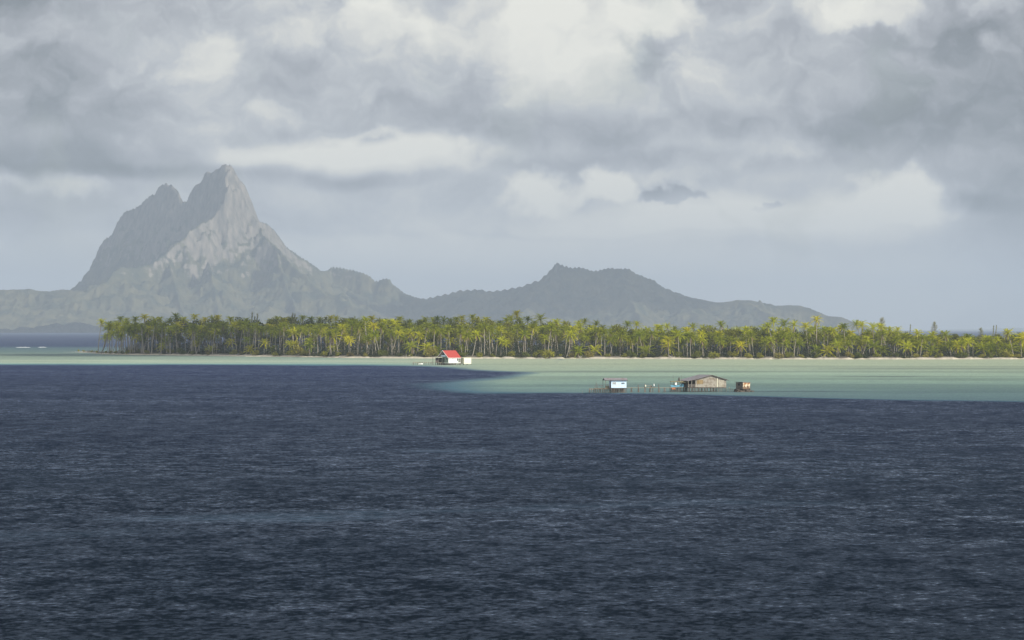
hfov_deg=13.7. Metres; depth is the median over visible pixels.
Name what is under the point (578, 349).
coconut palm
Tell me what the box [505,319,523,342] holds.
broadleaf tree
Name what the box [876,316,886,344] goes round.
casuarina tree
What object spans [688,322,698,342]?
coconut palm
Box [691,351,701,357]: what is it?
bush
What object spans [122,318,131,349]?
coconut palm
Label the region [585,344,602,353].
coconut palm
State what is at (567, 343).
broadleaf tree
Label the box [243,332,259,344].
broadleaf tree
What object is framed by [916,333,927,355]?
coconut palm
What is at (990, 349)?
coconut palm
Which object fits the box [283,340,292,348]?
coconut palm
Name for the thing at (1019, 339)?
coconut palm
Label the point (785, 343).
coconut palm
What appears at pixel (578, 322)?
coconut palm
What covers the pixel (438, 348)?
coconut palm
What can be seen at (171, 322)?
broadleaf tree
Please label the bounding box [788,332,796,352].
coconut palm
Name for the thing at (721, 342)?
coconut palm
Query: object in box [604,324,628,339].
broadleaf tree
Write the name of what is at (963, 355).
bush
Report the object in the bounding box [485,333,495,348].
coconut palm
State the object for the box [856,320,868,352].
coconut palm
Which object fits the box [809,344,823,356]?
coconut palm
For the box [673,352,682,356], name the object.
bush
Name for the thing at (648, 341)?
broadleaf tree
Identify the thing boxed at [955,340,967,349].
coconut palm
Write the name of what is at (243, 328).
coconut palm
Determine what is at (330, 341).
broadleaf tree
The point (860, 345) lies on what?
coconut palm
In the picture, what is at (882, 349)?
coconut palm
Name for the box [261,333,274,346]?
broadleaf tree
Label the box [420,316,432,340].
coconut palm
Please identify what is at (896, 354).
bush
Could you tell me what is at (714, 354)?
bush
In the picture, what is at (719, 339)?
coconut palm
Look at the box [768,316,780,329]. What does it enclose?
coconut palm
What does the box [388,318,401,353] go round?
coconut palm
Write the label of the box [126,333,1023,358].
undergrowth
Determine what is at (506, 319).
coconut palm
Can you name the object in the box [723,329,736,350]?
broadleaf tree
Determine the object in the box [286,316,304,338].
broadleaf tree
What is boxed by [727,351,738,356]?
bush
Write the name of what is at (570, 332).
coconut palm
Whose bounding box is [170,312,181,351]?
coconut palm
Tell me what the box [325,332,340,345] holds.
coconut palm
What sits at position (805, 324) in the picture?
coconut palm
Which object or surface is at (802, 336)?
broadleaf tree
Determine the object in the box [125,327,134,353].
coconut palm
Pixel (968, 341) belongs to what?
coconut palm
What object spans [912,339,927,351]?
coconut palm
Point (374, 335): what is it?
coconut palm
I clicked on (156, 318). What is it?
coconut palm
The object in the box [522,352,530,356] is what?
bush
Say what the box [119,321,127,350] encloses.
coconut palm
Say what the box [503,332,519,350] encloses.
broadleaf tree
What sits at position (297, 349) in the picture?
bush
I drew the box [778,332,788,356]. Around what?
coconut palm
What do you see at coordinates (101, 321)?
coconut palm
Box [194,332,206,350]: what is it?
coconut palm
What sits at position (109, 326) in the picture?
coconut palm
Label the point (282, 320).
broadleaf tree
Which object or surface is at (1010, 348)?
coconut palm
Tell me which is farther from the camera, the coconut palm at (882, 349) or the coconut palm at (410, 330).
the coconut palm at (410, 330)
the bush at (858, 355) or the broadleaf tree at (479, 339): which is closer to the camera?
the bush at (858, 355)
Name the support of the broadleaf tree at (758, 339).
on the beach
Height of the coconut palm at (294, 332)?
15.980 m
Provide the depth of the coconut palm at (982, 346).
2139.41 m
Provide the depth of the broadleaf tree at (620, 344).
2196.22 m
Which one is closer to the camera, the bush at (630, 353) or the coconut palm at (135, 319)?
the bush at (630, 353)
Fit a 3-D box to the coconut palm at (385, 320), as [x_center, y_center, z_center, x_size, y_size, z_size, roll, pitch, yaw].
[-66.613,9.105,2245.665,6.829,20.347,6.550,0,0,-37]
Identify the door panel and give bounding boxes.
[718,380,723,386]
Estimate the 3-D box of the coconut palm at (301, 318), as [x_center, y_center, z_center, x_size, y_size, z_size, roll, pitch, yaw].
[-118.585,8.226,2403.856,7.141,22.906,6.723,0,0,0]
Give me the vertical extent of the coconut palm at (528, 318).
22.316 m
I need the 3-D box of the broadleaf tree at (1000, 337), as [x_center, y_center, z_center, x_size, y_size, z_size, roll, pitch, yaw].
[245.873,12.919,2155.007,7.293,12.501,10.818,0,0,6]
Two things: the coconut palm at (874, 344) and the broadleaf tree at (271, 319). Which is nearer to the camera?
the coconut palm at (874, 344)
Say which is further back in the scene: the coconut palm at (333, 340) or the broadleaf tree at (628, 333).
the coconut palm at (333, 340)
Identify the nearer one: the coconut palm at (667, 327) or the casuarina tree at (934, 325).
the casuarina tree at (934, 325)
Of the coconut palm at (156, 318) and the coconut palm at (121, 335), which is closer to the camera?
the coconut palm at (121, 335)
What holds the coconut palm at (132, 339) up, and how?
on the beach
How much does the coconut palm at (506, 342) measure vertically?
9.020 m
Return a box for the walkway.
[631,384,665,391]
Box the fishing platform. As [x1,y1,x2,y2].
[670,375,687,391]
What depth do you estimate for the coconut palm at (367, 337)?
2223.35 m
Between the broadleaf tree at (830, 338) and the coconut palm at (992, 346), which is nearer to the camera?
the coconut palm at (992, 346)
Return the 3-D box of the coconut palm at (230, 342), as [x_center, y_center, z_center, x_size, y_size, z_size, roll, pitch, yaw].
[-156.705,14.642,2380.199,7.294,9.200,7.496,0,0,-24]
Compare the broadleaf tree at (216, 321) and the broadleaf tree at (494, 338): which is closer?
the broadleaf tree at (494, 338)
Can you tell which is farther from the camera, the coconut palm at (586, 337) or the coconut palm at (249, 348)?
the coconut palm at (249, 348)
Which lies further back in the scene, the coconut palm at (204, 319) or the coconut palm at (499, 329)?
the coconut palm at (204, 319)
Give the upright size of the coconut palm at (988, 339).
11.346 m
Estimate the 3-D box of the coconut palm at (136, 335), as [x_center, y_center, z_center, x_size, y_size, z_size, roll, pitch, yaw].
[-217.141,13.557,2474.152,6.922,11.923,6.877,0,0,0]
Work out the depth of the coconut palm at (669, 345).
2158.01 m
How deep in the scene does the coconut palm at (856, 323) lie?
2172.85 m
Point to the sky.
(861, 160)
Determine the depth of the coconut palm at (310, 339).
2277.81 m
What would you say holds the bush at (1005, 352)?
on the beach
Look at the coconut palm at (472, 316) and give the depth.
2326.03 m
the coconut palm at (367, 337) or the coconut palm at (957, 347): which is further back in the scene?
the coconut palm at (367, 337)
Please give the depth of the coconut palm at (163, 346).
2459.13 m
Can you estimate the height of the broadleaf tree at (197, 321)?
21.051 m
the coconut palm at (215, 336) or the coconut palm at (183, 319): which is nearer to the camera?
the coconut palm at (215, 336)
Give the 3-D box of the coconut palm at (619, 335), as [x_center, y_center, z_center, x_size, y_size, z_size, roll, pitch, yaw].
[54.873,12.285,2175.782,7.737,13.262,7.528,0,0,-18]
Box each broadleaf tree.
[137,332,152,349]
[145,319,162,347]
[152,327,167,348]
[162,316,190,335]
[169,329,185,348]
[187,319,208,333]
[201,318,220,340]
[214,329,233,352]
[222,316,244,339]
[233,333,245,345]
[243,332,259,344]
[245,319,266,347]
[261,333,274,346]
[266,318,279,335]
[267,317,288,337]
[273,330,290,345]
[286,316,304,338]
[301,319,315,338]
[311,317,331,349]
[320,328,340,352]
[333,317,352,346]
[336,317,361,340]
[352,332,370,349]
[353,318,377,345]
[364,318,389,342]
[377,334,394,351]
[380,318,407,353]
[396,320,416,339]
[397,334,410,348]
[413,319,431,340]
[416,335,426,347]
[425,320,442,343]
[427,335,443,346]
[443,327,460,349]
[445,321,460,349]
[455,318,476,352]
[466,318,487,345]
[471,334,486,351]
[474,319,495,339]
[486,334,501,351]
[501,321,521,347]
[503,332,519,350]
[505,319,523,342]
[517,335,532,351]
[518,322,539,351]
[536,333,550,349]
[548,321,571,340]
[552,332,564,345]
[562,338,576,346]
[590,331,609,350]
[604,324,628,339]
[613,333,624,351]
[624,329,636,351]
[642,335,655,350]
[654,331,673,354]
[672,333,684,345]
[695,333,713,349]
[710,327,720,346]
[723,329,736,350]
[727,329,745,354]
[754,333,763,352]
[759,328,775,351]
[793,329,808,349]
[810,332,824,347]
[821,330,835,346]
[869,334,881,351]
[885,331,902,351]
[902,334,915,352]
[936,334,947,346]
[949,334,959,347]
[993,334,1005,348]
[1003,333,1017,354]
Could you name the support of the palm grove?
on the beach
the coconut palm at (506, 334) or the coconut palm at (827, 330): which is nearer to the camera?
the coconut palm at (827, 330)
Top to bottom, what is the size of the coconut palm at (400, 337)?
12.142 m
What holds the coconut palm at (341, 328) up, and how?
on the beach
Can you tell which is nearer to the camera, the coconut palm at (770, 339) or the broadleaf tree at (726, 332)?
the coconut palm at (770, 339)
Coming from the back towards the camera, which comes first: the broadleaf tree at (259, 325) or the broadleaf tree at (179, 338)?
the broadleaf tree at (179, 338)
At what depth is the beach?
2164.07 m
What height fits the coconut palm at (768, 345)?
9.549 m
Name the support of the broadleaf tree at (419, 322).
on the beach
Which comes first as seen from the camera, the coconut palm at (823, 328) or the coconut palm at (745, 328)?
the coconut palm at (823, 328)
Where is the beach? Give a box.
[81,351,1023,358]
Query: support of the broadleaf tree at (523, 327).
on the beach
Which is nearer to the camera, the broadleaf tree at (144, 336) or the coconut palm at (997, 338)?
the coconut palm at (997, 338)
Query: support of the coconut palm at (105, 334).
on the beach
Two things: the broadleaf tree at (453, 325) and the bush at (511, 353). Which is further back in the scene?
the broadleaf tree at (453, 325)
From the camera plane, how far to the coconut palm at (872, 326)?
2138.65 m
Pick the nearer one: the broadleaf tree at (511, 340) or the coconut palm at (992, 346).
the coconut palm at (992, 346)
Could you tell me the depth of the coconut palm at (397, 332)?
2205.35 m
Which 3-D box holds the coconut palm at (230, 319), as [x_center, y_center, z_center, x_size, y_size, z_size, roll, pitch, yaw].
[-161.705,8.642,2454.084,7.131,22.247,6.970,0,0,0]
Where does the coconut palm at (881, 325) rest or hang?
on the beach
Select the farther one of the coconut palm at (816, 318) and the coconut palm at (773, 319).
the coconut palm at (773, 319)
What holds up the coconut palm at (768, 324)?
on the beach
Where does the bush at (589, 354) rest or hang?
on the beach
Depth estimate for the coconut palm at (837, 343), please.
2123.16 m
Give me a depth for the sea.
377.73 m
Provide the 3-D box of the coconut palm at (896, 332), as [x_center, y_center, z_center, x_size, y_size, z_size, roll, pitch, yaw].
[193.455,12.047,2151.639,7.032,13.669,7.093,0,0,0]
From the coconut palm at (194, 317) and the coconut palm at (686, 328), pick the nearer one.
the coconut palm at (686, 328)
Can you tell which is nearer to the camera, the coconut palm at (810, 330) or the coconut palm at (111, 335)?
the coconut palm at (810, 330)
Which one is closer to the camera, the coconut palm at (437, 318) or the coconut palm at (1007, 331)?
the coconut palm at (1007, 331)
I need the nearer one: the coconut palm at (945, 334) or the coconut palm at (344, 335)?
the coconut palm at (945, 334)
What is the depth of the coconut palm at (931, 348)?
2134.97 m
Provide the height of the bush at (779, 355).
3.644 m
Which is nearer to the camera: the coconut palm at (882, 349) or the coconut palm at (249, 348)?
the coconut palm at (882, 349)
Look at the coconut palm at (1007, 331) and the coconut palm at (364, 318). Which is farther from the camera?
the coconut palm at (364, 318)
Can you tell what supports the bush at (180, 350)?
on the beach
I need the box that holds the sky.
[0,0,1023,329]
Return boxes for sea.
[0,330,1023,639]
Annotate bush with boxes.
[176,348,186,353]
[229,349,237,354]
[251,350,259,354]
[286,349,294,354]
[292,344,304,354]
[378,350,387,355]
[424,346,436,356]
[506,351,514,355]
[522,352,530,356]
[532,349,543,356]
[541,349,555,357]
[568,351,576,356]
[584,350,593,357]
[626,350,637,356]
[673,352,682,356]
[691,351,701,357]
[708,351,720,357]
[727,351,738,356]
[773,352,783,358]
[785,352,793,357]
[844,352,854,357]
[855,352,862,357]
[889,352,898,356]
[955,351,968,357]
[996,349,1011,357]
[1002,350,1013,357]
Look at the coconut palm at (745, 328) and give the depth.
2158.81 m
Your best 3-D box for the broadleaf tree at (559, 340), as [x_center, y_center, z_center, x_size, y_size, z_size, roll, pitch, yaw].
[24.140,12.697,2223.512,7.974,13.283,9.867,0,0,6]
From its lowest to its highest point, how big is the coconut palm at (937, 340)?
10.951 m
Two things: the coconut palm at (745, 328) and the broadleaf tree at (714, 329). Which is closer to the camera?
the coconut palm at (745, 328)
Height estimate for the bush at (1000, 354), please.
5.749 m
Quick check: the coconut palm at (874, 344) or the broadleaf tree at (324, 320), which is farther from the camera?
the broadleaf tree at (324, 320)
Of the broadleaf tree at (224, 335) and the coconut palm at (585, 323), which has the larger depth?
the broadleaf tree at (224, 335)
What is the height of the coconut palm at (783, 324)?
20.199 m
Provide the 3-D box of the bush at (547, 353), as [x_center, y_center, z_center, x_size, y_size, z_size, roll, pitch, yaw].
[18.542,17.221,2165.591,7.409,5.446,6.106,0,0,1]
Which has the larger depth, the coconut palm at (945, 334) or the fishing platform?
the coconut palm at (945, 334)
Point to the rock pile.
(742, 390)
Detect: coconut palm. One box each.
[97,318,106,352]
[100,325,113,352]
[105,323,113,352]
[106,330,115,343]
[111,326,122,353]
[114,315,124,350]
[115,331,125,350]
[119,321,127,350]
[120,326,131,344]
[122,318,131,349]
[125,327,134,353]
[127,332,136,352]
[130,316,140,343]
[131,324,139,352]
[132,334,140,350]
[137,334,146,352]
[139,313,149,348]
[149,316,162,345]
[156,342,168,352]
[163,325,173,353]
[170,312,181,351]
[175,321,183,347]
[177,316,189,344]
[189,313,199,340]
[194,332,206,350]
[197,324,204,351]
[199,316,208,325]
[210,328,219,352]
[225,316,233,349]
[225,338,237,347]
[227,322,240,349]
[239,324,246,348]
[240,319,250,345]
[241,336,251,353]
[243,344,257,352]
[251,321,262,350]
[258,338,269,348]
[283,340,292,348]
[287,326,301,344]
[296,315,306,337]
[302,337,314,346]
[302,340,315,352]
[322,330,332,353]
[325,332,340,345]
[326,345,339,352]
[327,315,336,338]
[337,323,349,351]
[338,324,348,345]
[338,332,347,349]
[344,318,357,351]
[345,336,355,344]
[357,316,370,353]
[362,335,372,352]
[368,322,379,350]
[368,330,381,349]
[380,319,390,331]
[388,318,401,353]
[395,329,404,352]
[395,334,406,351]
[403,341,419,353]
[405,328,412,338]
[412,330,426,355]
[418,342,437,352]
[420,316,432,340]
[431,315,441,321]
[432,343,446,354]
[444,336,455,345]
[455,344,468,352]
[468,314,477,333]
[472,330,483,355]
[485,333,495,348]
[495,326,505,351]
[495,336,504,346]
[501,316,511,324]
[501,339,509,353]
[502,314,515,348]
[503,331,514,351]
[512,310,522,316]
[514,316,524,352]
[517,330,529,351]
[518,329,530,351]
[522,316,532,324]
[534,313,548,323]
[538,335,551,342]
[545,322,556,349]
[550,319,561,346]
[564,330,575,352]
[564,334,575,356]
[568,343,587,357]
[571,320,584,345]
[575,324,584,340]
[581,318,590,343]
[581,334,591,350]
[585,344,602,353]
[591,320,601,326]
[609,335,620,352]
[615,331,626,355]
[622,320,632,328]
[632,320,644,329]
[633,330,645,353]
[635,345,655,354]
[652,324,666,354]
[659,340,676,353]
[662,335,674,355]
[663,322,672,332]
[671,327,688,356]
[680,330,693,355]
[682,326,693,353]
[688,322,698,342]
[694,334,707,353]
[696,330,707,349]
[712,335,726,344]
[716,320,725,330]
[717,340,726,355]
[731,341,748,356]
[740,325,751,351]
[742,330,754,353]
[759,340,775,352]
[760,322,774,352]
[763,336,774,357]
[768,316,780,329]
[773,325,785,332]
[776,318,790,348]
[777,339,793,356]
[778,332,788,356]
[787,319,802,346]
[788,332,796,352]
[792,339,804,353]
[799,321,812,353]
[804,327,815,348]
[808,324,819,344]
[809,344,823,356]
[810,315,823,345]
[819,325,828,334]
[819,344,836,356]
[821,326,832,345]
[828,327,837,336]
[829,339,845,356]
[838,322,849,351]
[843,340,853,350]
[851,319,859,335]
[854,340,863,350]
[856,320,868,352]
[860,335,873,355]
[863,322,879,352]
[864,340,881,352]
[875,323,885,349]
[876,345,889,354]
[885,326,894,350]
[890,330,901,351]
[897,340,914,357]
[910,329,923,338]
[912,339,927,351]
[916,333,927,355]
[922,344,938,355]
[926,331,937,340]
[929,336,944,345]
[938,330,952,347]
[952,339,966,353]
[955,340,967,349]
[963,337,975,350]
[973,341,992,355]
[980,343,998,355]
[983,335,993,343]
[984,341,998,354]
[991,336,1000,355]
[1001,328,1014,352]
[1004,343,1019,352]
[1012,332,1023,356]
[1014,331,1023,346]
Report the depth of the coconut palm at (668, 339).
2151.48 m
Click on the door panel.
(720, 382)
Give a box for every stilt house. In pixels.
[432,350,470,364]
[603,378,627,392]
[676,374,728,391]
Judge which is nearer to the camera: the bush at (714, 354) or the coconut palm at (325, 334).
the bush at (714, 354)
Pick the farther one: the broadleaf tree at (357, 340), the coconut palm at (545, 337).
the broadleaf tree at (357, 340)
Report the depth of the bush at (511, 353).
2176.03 m
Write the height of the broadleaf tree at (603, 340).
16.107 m
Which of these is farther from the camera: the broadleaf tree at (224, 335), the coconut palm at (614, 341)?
the broadleaf tree at (224, 335)
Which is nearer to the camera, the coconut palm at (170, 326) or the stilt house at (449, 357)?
the stilt house at (449, 357)
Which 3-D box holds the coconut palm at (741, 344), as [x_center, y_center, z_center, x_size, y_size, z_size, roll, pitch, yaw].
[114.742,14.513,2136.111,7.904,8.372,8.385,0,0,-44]
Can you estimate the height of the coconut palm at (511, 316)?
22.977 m
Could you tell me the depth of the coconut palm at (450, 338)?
2206.51 m
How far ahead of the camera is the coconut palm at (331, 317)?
2358.34 m
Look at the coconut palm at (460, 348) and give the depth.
2204.97 m
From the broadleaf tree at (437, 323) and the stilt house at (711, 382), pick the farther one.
the broadleaf tree at (437, 323)
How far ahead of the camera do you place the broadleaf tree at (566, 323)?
2308.19 m
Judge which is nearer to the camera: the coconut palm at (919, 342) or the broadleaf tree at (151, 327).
the coconut palm at (919, 342)
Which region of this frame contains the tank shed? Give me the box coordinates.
[736,382,750,388]
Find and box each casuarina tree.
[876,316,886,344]
[928,322,938,341]
[977,327,983,352]
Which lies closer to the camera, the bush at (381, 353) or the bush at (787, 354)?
the bush at (787, 354)
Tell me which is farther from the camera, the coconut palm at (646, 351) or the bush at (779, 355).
the coconut palm at (646, 351)
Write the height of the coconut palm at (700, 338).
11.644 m
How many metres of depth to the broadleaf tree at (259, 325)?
2429.98 m
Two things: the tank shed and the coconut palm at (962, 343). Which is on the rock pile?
the tank shed
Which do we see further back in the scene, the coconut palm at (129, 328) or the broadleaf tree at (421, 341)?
the coconut palm at (129, 328)
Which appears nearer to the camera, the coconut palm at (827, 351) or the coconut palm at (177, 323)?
the coconut palm at (827, 351)
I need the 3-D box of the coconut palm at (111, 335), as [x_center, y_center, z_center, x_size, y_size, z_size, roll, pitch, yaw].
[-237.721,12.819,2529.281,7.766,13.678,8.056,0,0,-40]
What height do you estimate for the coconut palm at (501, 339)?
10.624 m
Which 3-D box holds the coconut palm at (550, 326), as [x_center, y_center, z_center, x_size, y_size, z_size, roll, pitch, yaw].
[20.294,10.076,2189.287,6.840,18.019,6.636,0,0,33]
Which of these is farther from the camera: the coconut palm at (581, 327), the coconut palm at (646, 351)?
the coconut palm at (581, 327)
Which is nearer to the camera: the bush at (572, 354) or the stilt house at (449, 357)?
the stilt house at (449, 357)
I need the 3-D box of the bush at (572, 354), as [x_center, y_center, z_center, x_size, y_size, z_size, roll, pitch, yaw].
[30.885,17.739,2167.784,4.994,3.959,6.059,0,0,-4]
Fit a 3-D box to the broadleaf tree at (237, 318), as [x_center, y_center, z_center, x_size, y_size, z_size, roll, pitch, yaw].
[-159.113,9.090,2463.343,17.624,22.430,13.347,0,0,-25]
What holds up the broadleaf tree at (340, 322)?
on the beach
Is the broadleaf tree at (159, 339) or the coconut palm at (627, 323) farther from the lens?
the broadleaf tree at (159, 339)
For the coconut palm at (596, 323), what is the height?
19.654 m
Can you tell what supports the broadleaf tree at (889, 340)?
on the beach
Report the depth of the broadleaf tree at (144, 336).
2480.41 m
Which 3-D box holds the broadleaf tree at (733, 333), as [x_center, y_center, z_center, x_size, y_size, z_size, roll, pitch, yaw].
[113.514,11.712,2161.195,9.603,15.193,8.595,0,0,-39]
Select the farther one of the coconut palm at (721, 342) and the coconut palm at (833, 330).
the coconut palm at (721, 342)
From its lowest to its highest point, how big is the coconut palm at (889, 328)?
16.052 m
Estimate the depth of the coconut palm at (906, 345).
2120.89 m
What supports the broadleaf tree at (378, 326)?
on the beach
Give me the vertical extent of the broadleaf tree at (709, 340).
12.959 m
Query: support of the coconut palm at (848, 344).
on the beach
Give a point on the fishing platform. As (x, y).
(679, 386)
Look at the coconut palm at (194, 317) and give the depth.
2497.50 m
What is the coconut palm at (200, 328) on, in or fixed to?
on the beach
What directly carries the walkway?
in the sea
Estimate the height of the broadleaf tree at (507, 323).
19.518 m
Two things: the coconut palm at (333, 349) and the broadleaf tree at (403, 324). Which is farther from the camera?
the broadleaf tree at (403, 324)
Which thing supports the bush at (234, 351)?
on the beach
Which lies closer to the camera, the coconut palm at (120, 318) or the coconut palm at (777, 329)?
the coconut palm at (777, 329)
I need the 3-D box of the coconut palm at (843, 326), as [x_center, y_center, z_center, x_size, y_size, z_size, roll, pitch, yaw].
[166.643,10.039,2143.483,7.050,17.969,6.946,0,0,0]
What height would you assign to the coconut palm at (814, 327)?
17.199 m
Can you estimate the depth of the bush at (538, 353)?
2174.37 m
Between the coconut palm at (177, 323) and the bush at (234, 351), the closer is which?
the bush at (234, 351)
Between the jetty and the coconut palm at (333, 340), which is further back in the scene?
the coconut palm at (333, 340)
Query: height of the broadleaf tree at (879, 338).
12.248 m
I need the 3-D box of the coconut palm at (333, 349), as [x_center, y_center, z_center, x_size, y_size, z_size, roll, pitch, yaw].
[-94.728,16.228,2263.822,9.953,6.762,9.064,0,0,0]
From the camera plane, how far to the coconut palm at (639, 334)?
2168.73 m
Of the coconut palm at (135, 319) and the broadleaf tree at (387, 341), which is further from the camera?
the coconut palm at (135, 319)
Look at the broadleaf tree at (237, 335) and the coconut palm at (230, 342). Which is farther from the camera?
the broadleaf tree at (237, 335)
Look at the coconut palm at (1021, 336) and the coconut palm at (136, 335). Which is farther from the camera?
the coconut palm at (136, 335)
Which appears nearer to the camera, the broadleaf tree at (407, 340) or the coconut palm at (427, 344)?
the coconut palm at (427, 344)
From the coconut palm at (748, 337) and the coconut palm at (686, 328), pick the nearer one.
the coconut palm at (748, 337)
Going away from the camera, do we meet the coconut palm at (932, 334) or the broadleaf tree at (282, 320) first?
the coconut palm at (932, 334)
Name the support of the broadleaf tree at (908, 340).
on the beach
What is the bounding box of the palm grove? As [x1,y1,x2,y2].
[130,320,1023,356]
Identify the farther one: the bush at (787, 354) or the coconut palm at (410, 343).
the coconut palm at (410, 343)
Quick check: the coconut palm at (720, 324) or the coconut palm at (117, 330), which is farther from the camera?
the coconut palm at (117, 330)
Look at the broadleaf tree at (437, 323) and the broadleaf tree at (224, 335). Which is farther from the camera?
the broadleaf tree at (224, 335)
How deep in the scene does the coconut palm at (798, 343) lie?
2132.21 m
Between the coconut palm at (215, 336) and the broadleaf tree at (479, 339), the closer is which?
the broadleaf tree at (479, 339)
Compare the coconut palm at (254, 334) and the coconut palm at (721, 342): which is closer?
the coconut palm at (721, 342)
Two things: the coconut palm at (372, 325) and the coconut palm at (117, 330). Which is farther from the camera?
the coconut palm at (117, 330)
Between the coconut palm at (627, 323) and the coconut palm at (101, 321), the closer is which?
the coconut palm at (627, 323)
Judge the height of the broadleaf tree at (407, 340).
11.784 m
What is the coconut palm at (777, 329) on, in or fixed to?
on the beach
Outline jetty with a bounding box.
[589,385,609,392]
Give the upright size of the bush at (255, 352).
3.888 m
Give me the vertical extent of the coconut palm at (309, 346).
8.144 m
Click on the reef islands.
(1013, 329)
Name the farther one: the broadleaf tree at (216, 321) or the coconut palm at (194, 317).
the coconut palm at (194, 317)
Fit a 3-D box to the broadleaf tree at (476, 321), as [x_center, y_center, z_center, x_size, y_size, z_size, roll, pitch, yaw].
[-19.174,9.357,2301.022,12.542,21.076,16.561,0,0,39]
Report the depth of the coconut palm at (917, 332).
2146.71 m
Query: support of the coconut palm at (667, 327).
on the beach
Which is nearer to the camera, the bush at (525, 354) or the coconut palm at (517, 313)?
the bush at (525, 354)
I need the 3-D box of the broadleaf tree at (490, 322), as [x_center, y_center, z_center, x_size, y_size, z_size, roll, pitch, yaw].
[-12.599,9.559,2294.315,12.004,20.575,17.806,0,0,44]
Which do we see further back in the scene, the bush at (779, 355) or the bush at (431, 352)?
the bush at (431, 352)
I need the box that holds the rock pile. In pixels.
[734,389,753,391]
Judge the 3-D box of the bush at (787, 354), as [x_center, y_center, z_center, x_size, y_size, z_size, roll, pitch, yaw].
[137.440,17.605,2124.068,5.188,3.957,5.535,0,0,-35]
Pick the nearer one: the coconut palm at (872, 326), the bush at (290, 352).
the coconut palm at (872, 326)
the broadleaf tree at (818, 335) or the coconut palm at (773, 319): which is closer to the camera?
the coconut palm at (773, 319)
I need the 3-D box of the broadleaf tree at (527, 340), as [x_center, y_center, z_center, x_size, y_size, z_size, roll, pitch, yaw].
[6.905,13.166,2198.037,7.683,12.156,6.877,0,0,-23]
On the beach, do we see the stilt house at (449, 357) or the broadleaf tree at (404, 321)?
the broadleaf tree at (404, 321)
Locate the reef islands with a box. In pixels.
[933,328,1023,330]
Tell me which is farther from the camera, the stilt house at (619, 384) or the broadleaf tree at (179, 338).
the broadleaf tree at (179, 338)
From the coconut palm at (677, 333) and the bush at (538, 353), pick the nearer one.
the coconut palm at (677, 333)
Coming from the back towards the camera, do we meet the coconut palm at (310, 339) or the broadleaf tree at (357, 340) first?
the coconut palm at (310, 339)
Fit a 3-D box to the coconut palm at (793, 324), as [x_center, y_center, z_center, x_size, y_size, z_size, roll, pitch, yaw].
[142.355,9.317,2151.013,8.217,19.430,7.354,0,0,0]
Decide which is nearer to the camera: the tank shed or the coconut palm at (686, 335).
the tank shed
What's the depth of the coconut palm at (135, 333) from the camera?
2476.29 m
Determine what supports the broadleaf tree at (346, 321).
on the beach
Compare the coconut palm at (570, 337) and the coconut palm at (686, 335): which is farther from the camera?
the coconut palm at (570, 337)
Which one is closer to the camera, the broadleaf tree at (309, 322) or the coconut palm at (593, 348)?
the coconut palm at (593, 348)
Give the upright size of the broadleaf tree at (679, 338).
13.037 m
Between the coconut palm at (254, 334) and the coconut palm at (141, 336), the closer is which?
the coconut palm at (254, 334)
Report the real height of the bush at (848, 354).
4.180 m
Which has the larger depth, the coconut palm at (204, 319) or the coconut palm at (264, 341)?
the coconut palm at (204, 319)
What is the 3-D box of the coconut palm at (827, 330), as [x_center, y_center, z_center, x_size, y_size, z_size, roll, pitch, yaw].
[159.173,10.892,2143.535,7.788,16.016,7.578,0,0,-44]
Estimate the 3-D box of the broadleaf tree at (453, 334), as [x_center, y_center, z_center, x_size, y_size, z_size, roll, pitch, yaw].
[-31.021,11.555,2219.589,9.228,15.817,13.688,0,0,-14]
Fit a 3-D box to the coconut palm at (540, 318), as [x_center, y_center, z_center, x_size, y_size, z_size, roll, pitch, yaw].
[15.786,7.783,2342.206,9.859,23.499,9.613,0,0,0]
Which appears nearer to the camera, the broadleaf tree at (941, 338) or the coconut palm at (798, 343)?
the coconut palm at (798, 343)
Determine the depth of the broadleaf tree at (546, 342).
2195.29 m
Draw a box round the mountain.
[0,164,876,332]
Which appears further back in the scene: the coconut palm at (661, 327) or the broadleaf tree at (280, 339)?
the broadleaf tree at (280, 339)
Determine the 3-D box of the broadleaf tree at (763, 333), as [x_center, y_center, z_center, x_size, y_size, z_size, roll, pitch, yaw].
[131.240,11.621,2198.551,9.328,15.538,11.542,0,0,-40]
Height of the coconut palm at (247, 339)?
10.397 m
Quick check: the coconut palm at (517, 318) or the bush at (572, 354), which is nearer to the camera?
the bush at (572, 354)
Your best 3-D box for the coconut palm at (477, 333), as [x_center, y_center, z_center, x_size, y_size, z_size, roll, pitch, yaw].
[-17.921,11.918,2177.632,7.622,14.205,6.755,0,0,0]
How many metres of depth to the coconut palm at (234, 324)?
2380.10 m
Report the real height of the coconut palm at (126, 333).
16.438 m
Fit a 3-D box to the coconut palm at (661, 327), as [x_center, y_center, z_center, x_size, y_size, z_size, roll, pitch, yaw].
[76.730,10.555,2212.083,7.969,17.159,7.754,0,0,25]
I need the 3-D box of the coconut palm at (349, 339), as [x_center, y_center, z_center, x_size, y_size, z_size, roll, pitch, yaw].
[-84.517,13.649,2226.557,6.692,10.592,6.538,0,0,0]
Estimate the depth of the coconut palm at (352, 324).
2269.54 m
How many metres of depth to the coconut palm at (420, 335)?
2196.10 m
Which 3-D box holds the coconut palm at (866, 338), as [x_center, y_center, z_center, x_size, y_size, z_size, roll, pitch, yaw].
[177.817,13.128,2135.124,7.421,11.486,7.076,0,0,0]
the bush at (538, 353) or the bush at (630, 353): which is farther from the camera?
the bush at (538, 353)
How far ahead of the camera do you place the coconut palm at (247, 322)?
2381.13 m
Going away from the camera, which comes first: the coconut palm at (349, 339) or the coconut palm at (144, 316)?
the coconut palm at (349, 339)
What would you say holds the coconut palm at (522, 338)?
on the beach
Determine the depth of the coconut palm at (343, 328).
2270.49 m

